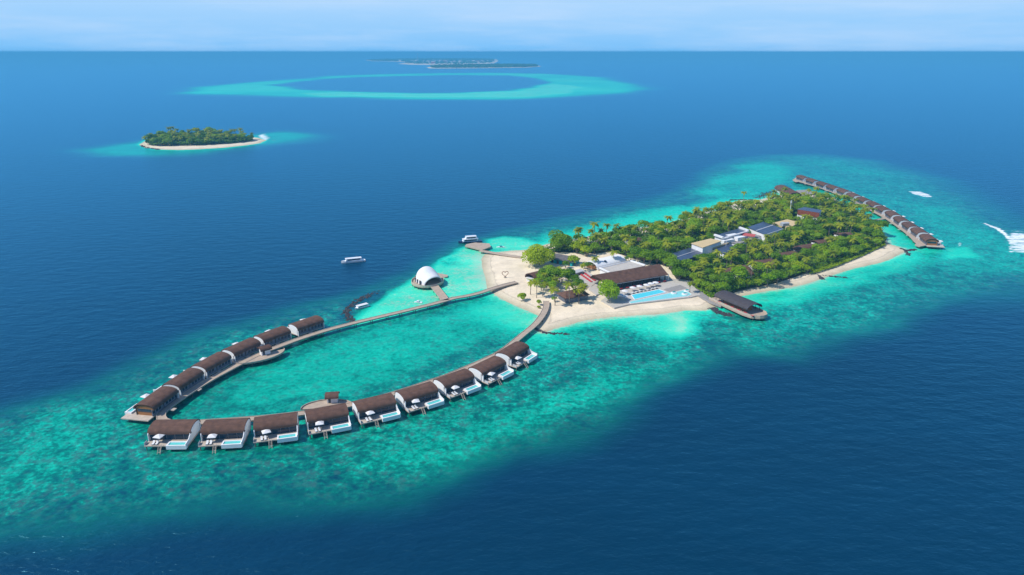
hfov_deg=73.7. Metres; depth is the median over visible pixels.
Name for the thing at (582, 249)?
broadleaf tree
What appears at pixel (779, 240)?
palm tree
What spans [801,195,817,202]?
broadleaf tree
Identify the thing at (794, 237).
palm tree
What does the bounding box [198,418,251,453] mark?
overwater villa
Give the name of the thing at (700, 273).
palm tree
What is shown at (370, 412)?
sunshade
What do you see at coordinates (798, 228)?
broadleaf tree
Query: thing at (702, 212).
palm tree
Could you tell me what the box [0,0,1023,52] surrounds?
sky
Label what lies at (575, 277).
broadleaf tree
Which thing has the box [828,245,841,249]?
broadleaf tree
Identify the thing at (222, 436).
window
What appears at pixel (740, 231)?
service building
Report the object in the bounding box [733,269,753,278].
garden villa
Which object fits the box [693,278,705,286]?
broadleaf tree
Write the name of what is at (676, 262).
broadleaf tree
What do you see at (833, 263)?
ground shrubs
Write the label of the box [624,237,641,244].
garden villa
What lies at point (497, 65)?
distant wood
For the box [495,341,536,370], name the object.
overwater villa
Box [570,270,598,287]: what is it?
terrace
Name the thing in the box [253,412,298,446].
overwater villa
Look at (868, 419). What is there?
sea
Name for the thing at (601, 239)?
palm tree
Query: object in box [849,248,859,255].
broadleaf tree
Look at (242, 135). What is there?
broadleaf tree
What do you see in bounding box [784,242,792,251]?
palm tree
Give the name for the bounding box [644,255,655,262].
broadleaf tree
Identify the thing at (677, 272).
broadleaf tree
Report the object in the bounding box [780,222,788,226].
storage shed
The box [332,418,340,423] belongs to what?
window
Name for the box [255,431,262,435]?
window
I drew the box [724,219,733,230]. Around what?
palm tree
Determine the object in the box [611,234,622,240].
broadleaf tree
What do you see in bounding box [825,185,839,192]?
overwater villa
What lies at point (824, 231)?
broadleaf tree
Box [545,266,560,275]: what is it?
broadleaf tree
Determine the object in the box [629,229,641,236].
broadleaf tree
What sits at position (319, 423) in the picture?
sunshade
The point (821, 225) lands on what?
broadleaf tree
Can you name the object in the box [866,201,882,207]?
overwater villa
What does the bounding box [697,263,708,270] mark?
palm tree
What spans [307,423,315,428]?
window
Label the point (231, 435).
window
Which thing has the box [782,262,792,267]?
broadleaf tree
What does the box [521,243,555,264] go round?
broadleaf tree
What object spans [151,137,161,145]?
broadleaf tree
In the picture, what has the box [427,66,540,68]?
beach
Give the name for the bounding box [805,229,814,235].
broadleaf tree
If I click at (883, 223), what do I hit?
broadleaf tree
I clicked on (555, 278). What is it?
palm tree
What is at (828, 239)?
palm tree
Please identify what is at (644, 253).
broadleaf tree
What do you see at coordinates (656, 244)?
broadleaf tree
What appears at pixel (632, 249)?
broadleaf tree
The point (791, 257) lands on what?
broadleaf tree
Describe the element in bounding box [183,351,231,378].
overwater villa
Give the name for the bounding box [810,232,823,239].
broadleaf tree
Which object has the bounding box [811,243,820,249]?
broadleaf tree
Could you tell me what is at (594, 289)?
terrace
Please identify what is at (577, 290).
palm tree
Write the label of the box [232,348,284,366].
viewing platform
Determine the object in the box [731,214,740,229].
palm tree
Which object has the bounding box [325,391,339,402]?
kiosk
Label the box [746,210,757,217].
broadleaf tree
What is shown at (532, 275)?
vaulted building
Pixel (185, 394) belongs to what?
overwater walkway
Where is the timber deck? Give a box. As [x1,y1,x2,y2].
[796,190,814,195]
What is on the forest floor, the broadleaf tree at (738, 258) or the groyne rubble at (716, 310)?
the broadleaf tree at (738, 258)
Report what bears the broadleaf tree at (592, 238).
on the forest floor
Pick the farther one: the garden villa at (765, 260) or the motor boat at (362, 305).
the garden villa at (765, 260)
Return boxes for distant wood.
[75,54,107,54]
[158,53,194,53]
[247,53,279,53]
[319,53,366,53]
[369,58,493,63]
[430,63,537,67]
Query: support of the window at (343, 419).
in the overwater villa at (335, 418)
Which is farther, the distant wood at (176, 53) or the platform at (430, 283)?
the distant wood at (176, 53)
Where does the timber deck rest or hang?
on the beach at (560, 313)
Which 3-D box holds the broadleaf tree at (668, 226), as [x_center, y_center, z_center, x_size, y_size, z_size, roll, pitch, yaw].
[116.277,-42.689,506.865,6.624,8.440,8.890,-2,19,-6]
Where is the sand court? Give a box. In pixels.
[772,219,797,230]
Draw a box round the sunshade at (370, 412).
[365,410,374,414]
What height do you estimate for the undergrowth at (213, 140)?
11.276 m
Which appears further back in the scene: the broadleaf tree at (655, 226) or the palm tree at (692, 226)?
the broadleaf tree at (655, 226)
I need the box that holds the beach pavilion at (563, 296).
[556,290,589,302]
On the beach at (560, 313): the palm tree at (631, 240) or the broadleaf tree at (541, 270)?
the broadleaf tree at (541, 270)
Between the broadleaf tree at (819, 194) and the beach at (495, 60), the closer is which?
the broadleaf tree at (819, 194)
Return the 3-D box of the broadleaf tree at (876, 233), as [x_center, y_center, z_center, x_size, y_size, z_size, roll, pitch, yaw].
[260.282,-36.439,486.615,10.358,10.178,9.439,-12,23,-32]
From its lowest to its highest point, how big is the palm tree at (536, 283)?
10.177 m
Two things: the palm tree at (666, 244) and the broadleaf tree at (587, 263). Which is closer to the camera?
the broadleaf tree at (587, 263)
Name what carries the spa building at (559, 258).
on the beach at (560, 313)
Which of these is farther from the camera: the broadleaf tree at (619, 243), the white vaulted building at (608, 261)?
the broadleaf tree at (619, 243)
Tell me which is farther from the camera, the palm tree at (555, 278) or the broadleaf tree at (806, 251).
the broadleaf tree at (806, 251)
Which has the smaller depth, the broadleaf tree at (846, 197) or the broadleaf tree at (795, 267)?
the broadleaf tree at (795, 267)
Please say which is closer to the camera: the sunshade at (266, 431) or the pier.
the sunshade at (266, 431)
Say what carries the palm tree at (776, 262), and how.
on the forest floor
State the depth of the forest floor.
457.89 m
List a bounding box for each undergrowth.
[145,132,253,144]
[545,195,885,295]
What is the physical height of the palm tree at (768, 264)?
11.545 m
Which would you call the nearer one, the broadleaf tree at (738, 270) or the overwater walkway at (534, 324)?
the overwater walkway at (534, 324)
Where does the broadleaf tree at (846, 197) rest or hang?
on the beach at (560, 313)
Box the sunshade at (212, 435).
[207,434,217,441]
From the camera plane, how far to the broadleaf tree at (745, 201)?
579.35 m
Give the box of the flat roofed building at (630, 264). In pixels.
[599,260,645,273]
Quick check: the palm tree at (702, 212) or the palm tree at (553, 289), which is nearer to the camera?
the palm tree at (553, 289)
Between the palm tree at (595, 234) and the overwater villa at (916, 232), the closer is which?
the palm tree at (595, 234)
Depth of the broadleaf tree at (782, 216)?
541.49 m
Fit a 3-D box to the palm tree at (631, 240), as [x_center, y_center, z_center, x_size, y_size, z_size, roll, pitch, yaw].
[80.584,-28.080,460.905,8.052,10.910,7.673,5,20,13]
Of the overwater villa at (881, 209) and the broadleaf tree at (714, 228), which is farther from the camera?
the overwater villa at (881, 209)
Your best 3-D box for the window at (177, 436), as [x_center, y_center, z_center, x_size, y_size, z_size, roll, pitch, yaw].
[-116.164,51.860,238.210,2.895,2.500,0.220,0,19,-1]
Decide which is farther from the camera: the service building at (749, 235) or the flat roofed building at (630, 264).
the service building at (749, 235)
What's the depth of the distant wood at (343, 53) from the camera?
41305.41 m
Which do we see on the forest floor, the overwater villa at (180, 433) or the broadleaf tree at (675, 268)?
the broadleaf tree at (675, 268)
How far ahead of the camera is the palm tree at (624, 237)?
467.48 m
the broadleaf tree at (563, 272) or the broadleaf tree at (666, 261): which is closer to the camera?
the broadleaf tree at (563, 272)
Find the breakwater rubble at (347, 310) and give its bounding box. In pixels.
[340,294,371,321]
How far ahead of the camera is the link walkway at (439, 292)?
383.95 m
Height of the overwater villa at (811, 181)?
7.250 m
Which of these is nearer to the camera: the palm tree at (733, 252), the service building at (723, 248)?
the palm tree at (733, 252)
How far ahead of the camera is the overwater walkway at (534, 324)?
305.43 m
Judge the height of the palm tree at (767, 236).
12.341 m
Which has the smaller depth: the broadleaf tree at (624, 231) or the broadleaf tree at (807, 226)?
the broadleaf tree at (624, 231)
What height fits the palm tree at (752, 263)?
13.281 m
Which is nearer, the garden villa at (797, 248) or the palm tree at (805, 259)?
the palm tree at (805, 259)
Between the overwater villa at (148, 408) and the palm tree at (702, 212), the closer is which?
the overwater villa at (148, 408)
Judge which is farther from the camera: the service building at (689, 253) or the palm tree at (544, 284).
the service building at (689, 253)
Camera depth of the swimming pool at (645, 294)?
381.70 m
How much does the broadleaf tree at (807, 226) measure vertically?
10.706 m
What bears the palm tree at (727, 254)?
on the forest floor
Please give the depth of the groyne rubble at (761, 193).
653.18 m
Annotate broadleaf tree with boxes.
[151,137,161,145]
[162,137,172,145]
[236,133,245,141]
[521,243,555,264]
[538,267,552,275]
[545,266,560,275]
[548,229,572,247]
[548,280,556,286]
[552,269,572,283]
[564,268,575,275]
[565,275,572,282]
[567,255,579,265]
[570,241,582,253]
[571,274,579,281]
[573,234,586,240]
[580,245,591,255]
[582,261,592,268]
[588,235,597,242]
[590,242,600,253]
[597,279,619,300]
[601,232,610,243]
[605,239,616,250]
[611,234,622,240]
[613,228,629,236]
[614,240,624,249]
[621,245,629,253]
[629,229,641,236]
[629,245,646,261]
[634,249,653,263]
[636,220,649,233]
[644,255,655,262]
[648,226,654,234]
[648,237,659,246]
[651,227,665,234]
[651,241,667,248]
[652,223,665,233]
[652,249,665,263]
[657,233,668,238]
[663,236,673,247]
[663,253,676,257]
[663,257,675,268]
[665,224,672,230]
[666,259,681,267]
[671,266,681,276]
[672,269,688,280]
[673,236,682,246]
[674,220,685,228]
[678,214,690,220]
[680,237,695,247]
[681,259,696,269]
[686,218,701,225]
[686,225,700,233]
[687,220,704,233]
[690,272,700,280]
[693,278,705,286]
[696,253,712,260]
[700,281,711,288]
[705,267,718,273]
[706,284,714,291]
[708,225,721,232]
[709,273,723,283]
[711,281,729,290]
[714,205,724,211]
[720,271,735,282]
[726,214,735,223]
[729,243,745,253]
[731,265,746,279]
[732,256,744,264]
[732,277,744,286]
[739,254,748,261]
[742,200,754,205]
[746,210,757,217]
[749,219,757,224]
[753,214,763,219]
[753,253,762,259]
[754,264,770,273]
[754,279,761,286]
[759,209,769,221]
[760,272,776,286]
[764,217,774,223]
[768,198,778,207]
[769,211,781,218]
[770,252,781,260]
[771,269,786,283]
[778,200,787,210]
[778,214,787,218]
[778,229,791,241]
[782,255,797,263]
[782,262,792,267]
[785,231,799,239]
[791,226,804,231]
[791,260,804,270]
[791,264,800,270]
[793,203,801,214]
[799,248,814,255]
[800,219,814,225]
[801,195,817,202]
[803,264,810,273]
[804,223,818,229]
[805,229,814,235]
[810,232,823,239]
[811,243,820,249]
[813,216,825,222]
[814,192,829,200]
[815,227,827,237]
[816,253,826,260]
[817,223,830,228]
[817,245,829,251]
[820,199,832,205]
[822,249,830,255]
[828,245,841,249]
[830,247,841,256]
[832,212,845,221]
[834,239,846,246]
[838,236,848,241]
[839,247,848,253]
[840,194,853,201]
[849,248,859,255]
[850,245,862,250]
[852,224,859,229]
[854,236,867,244]
[861,226,874,234]
[863,219,876,226]
[871,229,884,236]
[872,238,881,244]
[874,220,889,230]
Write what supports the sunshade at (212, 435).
on the overwater villa at (233, 433)
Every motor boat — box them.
[341,256,365,262]
[355,303,369,308]
[458,235,481,243]
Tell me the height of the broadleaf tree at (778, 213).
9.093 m
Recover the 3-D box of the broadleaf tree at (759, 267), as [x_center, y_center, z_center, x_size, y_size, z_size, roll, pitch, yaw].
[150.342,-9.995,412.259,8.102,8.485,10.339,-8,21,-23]
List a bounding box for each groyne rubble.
[534,328,569,335]
[707,307,734,316]
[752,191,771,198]
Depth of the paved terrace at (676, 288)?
391.62 m
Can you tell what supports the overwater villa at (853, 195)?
in the sea
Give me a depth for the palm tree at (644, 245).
450.22 m
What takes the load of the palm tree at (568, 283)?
on the beach at (560, 313)
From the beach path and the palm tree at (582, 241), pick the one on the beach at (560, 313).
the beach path
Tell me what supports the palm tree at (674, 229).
on the forest floor
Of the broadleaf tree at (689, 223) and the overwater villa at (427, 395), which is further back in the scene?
the broadleaf tree at (689, 223)
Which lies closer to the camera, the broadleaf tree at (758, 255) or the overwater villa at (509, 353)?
the overwater villa at (509, 353)
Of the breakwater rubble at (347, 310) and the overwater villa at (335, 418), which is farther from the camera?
the breakwater rubble at (347, 310)
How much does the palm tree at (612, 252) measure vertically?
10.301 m
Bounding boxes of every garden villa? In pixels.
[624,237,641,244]
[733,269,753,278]
[760,259,772,262]
[782,251,798,260]
[788,245,808,251]
[797,244,813,250]
[810,239,829,246]
[833,232,852,236]
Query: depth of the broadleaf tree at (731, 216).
530.16 m
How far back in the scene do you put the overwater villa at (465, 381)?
273.31 m
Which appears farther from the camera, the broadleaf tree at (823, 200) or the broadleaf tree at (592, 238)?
the broadleaf tree at (823, 200)
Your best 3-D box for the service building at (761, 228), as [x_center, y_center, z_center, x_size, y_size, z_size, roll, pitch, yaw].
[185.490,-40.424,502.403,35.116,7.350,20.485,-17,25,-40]
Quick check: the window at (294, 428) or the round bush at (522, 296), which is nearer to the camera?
the window at (294, 428)
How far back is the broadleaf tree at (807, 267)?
418.15 m
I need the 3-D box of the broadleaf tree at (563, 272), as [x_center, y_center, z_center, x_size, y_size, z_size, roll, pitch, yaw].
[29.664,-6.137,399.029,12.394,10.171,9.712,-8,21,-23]
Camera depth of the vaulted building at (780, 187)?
651.48 m
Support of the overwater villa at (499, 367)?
in the sea
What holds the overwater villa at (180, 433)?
in the sea
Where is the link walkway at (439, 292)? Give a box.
[431,285,448,299]
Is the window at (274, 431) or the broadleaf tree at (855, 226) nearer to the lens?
the window at (274, 431)
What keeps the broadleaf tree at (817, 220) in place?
on the forest floor
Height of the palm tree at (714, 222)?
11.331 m
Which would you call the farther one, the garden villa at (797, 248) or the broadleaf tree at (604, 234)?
the broadleaf tree at (604, 234)
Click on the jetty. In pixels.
(497, 253)
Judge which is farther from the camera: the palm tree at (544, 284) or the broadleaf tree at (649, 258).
the broadleaf tree at (649, 258)
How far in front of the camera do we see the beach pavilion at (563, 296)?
372.48 m
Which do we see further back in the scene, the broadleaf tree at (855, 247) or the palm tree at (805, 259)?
the broadleaf tree at (855, 247)
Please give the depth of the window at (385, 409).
256.05 m
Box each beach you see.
[139,137,265,149]
[367,59,497,64]
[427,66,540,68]
[481,195,903,332]
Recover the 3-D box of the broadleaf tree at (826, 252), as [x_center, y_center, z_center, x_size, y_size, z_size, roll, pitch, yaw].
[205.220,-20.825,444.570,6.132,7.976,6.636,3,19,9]
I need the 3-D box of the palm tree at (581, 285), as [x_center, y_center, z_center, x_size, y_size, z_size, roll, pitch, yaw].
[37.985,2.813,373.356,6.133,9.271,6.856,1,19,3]
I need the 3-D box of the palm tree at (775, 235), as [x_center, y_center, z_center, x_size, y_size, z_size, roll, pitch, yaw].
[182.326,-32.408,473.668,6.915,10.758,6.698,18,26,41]
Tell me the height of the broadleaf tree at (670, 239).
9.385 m
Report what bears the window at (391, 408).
in the overwater villa at (384, 407)
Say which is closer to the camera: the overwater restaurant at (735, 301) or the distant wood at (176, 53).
the overwater restaurant at (735, 301)
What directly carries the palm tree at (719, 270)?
on the forest floor
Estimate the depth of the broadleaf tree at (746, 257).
432.94 m
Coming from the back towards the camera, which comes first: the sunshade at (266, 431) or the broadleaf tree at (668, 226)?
the broadleaf tree at (668, 226)
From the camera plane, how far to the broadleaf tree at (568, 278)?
397.16 m
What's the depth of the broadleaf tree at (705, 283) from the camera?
386.02 m
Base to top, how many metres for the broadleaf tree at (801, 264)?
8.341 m
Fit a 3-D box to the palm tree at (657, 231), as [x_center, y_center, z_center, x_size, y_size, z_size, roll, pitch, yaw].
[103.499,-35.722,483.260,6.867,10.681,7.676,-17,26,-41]
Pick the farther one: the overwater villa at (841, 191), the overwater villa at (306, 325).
the overwater villa at (841, 191)
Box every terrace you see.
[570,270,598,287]
[588,283,605,295]
[601,278,699,308]
[664,285,685,291]
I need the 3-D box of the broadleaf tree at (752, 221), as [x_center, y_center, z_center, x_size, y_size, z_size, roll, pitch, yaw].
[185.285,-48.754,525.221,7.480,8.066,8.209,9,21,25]
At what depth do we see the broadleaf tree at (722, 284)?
378.58 m
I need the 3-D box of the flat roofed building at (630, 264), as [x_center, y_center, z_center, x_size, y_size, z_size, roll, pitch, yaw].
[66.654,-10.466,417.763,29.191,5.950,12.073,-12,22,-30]
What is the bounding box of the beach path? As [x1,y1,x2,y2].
[696,289,721,307]
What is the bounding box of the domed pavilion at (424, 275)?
[415,266,441,285]
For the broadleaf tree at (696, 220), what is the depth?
507.84 m
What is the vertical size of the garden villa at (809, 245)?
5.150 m
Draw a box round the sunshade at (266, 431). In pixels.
[261,429,270,437]
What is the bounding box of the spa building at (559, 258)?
[549,253,580,265]
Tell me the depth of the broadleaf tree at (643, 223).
507.35 m
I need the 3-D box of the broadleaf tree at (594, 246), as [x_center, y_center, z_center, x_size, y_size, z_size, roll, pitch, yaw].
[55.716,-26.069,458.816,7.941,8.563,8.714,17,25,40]
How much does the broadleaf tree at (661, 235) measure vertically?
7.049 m
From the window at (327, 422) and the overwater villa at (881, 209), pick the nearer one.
the window at (327, 422)
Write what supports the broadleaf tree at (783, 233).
on the forest floor
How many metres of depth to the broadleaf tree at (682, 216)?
526.82 m
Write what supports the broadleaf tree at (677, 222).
on the forest floor
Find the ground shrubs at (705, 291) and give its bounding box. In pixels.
[694,269,802,297]
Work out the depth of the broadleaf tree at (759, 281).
394.52 m
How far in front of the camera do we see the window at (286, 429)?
242.54 m
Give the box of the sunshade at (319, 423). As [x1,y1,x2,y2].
[315,421,323,428]
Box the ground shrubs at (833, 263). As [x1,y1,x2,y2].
[809,241,885,273]
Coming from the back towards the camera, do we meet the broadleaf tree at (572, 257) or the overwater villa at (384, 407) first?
the broadleaf tree at (572, 257)
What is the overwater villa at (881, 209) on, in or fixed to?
in the sea
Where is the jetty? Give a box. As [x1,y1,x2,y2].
[479,250,520,257]
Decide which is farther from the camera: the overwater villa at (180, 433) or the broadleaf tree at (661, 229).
the broadleaf tree at (661, 229)
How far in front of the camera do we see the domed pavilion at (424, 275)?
398.21 m
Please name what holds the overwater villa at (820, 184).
in the sea
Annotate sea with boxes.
[0,53,1023,574]
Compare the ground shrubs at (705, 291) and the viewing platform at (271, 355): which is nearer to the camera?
the viewing platform at (271, 355)
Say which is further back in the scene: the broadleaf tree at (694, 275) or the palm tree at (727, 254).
the palm tree at (727, 254)
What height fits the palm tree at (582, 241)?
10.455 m
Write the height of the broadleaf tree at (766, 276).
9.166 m
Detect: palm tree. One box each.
[526,278,537,294]
[532,280,540,297]
[540,281,548,296]
[548,286,559,303]
[551,275,560,287]
[562,281,576,303]
[571,287,582,303]
[577,283,586,293]
[578,238,587,243]
[589,232,599,241]
[590,221,599,232]
[598,236,607,245]
[610,249,619,257]
[620,234,629,241]
[627,238,636,243]
[639,241,648,247]
[654,229,663,238]
[662,242,671,250]
[668,226,678,237]
[688,224,696,233]
[690,265,699,271]
[691,206,700,214]
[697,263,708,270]
[697,271,704,277]
[698,257,709,267]
[699,210,706,221]
[710,220,719,225]
[711,211,718,217]
[711,249,721,256]
[714,265,726,275]
[722,252,733,267]
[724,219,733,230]
[728,250,739,262]
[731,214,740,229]
[741,237,751,252]
[746,249,754,258]
[747,260,757,277]
[759,244,768,251]
[763,234,771,243]
[763,261,773,271]
[765,248,773,255]
[771,233,780,244]
[771,259,781,269]
[776,237,785,248]
[784,208,792,214]
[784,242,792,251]
[789,240,798,250]
[791,234,800,245]
[794,220,802,224]
[801,255,812,263]
[824,236,833,243]
[828,250,837,256]
[836,222,844,235]
[858,208,868,215]
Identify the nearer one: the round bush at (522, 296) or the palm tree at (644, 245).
the round bush at (522, 296)
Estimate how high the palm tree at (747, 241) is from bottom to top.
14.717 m
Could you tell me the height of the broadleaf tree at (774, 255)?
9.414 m
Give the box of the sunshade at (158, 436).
[152,434,163,441]
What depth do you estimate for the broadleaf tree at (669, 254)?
435.55 m
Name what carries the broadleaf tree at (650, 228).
on the forest floor
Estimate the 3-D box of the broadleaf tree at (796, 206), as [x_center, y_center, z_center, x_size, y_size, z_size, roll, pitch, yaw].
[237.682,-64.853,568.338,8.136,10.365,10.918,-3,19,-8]
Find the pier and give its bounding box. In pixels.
[465,242,490,250]
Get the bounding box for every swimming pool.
[629,290,691,303]
[631,289,665,299]
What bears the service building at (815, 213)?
on the forest floor
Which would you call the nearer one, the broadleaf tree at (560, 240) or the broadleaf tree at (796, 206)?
the broadleaf tree at (560, 240)
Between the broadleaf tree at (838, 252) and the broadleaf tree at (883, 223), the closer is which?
the broadleaf tree at (838, 252)
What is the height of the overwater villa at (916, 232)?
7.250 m
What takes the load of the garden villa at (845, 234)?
on the forest floor
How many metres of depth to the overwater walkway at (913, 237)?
542.42 m
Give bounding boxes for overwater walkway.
[156,281,517,419]
[200,301,548,424]
[798,180,922,244]
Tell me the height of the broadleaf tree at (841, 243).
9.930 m
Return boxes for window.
[166,434,174,438]
[174,434,183,438]
[202,435,210,439]
[219,434,227,438]
[228,433,236,438]
[236,433,242,437]
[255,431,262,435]
[271,428,280,433]
[280,427,288,432]
[289,426,296,431]
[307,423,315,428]
[324,419,331,425]
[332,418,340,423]
[340,416,347,421]
[373,409,380,414]
[381,407,388,412]
[388,405,395,410]
[424,395,430,400]
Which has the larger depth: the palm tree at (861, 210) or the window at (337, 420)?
the palm tree at (861, 210)
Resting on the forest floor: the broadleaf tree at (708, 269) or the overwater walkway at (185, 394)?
the broadleaf tree at (708, 269)
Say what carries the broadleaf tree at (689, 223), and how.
on the forest floor
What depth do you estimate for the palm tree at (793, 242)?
455.19 m
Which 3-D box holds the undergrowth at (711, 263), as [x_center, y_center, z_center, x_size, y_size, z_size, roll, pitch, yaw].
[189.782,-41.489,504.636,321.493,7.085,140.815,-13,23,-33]
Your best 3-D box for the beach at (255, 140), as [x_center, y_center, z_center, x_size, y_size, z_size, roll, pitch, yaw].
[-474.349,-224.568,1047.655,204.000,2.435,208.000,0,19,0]
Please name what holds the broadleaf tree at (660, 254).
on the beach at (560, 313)
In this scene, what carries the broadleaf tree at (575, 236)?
on the beach at (560, 313)
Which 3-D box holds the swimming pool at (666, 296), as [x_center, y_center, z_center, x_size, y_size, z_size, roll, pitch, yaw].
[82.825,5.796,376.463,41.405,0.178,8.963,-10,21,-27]
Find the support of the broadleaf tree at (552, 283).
on the beach at (560, 313)
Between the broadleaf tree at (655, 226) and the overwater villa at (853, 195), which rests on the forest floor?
the broadleaf tree at (655, 226)
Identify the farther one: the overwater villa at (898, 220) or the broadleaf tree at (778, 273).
the overwater villa at (898, 220)
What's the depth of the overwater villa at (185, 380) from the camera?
274.11 m
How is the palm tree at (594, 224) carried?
on the beach at (560, 313)
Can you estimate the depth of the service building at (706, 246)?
456.48 m
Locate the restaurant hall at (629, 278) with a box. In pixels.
[590,264,668,289]
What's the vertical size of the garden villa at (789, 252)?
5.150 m
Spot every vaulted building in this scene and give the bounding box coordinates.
[525,271,557,281]
[587,255,625,269]
[774,185,801,197]
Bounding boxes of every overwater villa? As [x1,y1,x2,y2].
[121,386,178,421]
[144,419,200,453]
[153,368,204,395]
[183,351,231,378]
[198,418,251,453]
[221,338,260,360]
[253,326,291,345]
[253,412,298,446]
[287,315,324,336]
[304,403,351,438]
[352,393,400,427]
[395,381,443,415]
[433,368,480,401]
[468,356,513,387]
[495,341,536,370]
[796,175,809,183]
[805,178,818,186]
[815,181,830,189]
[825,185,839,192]
[836,188,850,195]
[846,192,861,199]
[855,197,871,203]
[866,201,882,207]
[872,205,891,214]
[881,210,901,219]
[890,216,909,225]
[898,221,918,231]
[907,227,928,237]
[918,234,944,247]
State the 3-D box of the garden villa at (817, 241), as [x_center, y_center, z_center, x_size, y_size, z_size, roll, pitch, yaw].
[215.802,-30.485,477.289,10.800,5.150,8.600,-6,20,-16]
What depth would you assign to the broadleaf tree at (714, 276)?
393.45 m
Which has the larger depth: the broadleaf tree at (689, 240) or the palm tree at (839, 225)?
the palm tree at (839, 225)
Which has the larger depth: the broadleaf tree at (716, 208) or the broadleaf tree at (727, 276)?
the broadleaf tree at (716, 208)
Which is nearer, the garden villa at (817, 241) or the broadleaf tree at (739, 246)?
the broadleaf tree at (739, 246)
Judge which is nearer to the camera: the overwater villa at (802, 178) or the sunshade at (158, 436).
the sunshade at (158, 436)
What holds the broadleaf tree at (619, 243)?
on the forest floor
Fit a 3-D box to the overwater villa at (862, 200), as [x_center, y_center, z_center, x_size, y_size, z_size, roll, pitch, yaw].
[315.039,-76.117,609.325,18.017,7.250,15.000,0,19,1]
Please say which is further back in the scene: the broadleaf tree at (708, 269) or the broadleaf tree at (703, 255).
the broadleaf tree at (703, 255)
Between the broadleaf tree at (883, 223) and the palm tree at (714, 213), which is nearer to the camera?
the broadleaf tree at (883, 223)
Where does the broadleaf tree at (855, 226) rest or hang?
on the forest floor
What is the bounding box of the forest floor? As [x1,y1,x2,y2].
[549,201,872,296]
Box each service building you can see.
[667,248,702,269]
[691,238,720,253]
[713,243,737,256]
[714,227,748,244]
[721,233,760,244]
[742,233,756,237]
[747,222,782,240]
[797,207,821,219]
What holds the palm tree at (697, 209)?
on the forest floor
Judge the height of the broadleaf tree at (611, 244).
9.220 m
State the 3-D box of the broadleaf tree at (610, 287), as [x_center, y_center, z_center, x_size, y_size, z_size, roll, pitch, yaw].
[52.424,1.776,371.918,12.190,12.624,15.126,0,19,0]
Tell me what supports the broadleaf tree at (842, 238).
on the forest floor
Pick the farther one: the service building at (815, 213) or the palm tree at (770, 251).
the service building at (815, 213)
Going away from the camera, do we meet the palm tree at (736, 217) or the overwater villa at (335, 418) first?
the overwater villa at (335, 418)
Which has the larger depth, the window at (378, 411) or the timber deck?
the timber deck
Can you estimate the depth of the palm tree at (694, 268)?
406.22 m
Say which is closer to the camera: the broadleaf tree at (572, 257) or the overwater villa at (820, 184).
the broadleaf tree at (572, 257)
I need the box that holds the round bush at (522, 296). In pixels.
[517,293,526,300]
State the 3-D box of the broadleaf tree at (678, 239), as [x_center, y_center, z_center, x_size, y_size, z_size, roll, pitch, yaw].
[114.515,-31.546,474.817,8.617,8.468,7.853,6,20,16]
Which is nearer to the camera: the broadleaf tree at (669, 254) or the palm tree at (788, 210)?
the broadleaf tree at (669, 254)
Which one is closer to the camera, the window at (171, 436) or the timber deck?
the window at (171, 436)
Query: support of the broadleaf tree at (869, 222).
on the forest floor
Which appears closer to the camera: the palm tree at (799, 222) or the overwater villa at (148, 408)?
the overwater villa at (148, 408)
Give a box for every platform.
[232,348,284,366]
[301,399,351,409]
[411,275,443,289]
[915,240,925,246]
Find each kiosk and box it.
[257,344,271,355]
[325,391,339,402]
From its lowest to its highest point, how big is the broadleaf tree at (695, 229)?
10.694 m
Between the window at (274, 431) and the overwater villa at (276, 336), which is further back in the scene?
the overwater villa at (276, 336)
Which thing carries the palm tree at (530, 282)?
on the beach at (560, 313)
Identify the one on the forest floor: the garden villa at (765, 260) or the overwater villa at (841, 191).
the garden villa at (765, 260)
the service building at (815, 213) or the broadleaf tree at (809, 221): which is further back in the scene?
the service building at (815, 213)
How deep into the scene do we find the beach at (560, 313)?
394.07 m
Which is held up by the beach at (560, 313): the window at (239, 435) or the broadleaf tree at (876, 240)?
the broadleaf tree at (876, 240)
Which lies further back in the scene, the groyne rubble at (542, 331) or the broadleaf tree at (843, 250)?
the broadleaf tree at (843, 250)
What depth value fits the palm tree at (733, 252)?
423.25 m
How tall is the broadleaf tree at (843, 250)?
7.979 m
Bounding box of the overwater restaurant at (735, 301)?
[709,290,766,320]
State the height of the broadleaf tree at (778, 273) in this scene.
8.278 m
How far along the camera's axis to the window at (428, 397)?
265.02 m
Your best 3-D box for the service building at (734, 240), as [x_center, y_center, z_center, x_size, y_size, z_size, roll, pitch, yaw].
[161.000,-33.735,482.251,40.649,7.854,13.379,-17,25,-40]
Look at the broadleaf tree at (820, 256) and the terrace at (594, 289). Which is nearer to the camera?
the terrace at (594, 289)
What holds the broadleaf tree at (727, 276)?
on the forest floor
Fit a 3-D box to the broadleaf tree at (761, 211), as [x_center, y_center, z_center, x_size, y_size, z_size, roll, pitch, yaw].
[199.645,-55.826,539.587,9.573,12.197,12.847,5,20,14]
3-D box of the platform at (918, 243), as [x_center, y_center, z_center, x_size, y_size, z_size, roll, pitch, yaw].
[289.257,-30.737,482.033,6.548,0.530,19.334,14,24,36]
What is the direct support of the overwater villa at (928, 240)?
in the sea
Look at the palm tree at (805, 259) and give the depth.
423.62 m
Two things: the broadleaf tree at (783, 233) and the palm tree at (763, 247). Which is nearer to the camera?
the palm tree at (763, 247)
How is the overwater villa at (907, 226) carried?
in the sea
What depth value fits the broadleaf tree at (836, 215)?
528.60 m
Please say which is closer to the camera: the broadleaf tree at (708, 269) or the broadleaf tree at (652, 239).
the broadleaf tree at (708, 269)

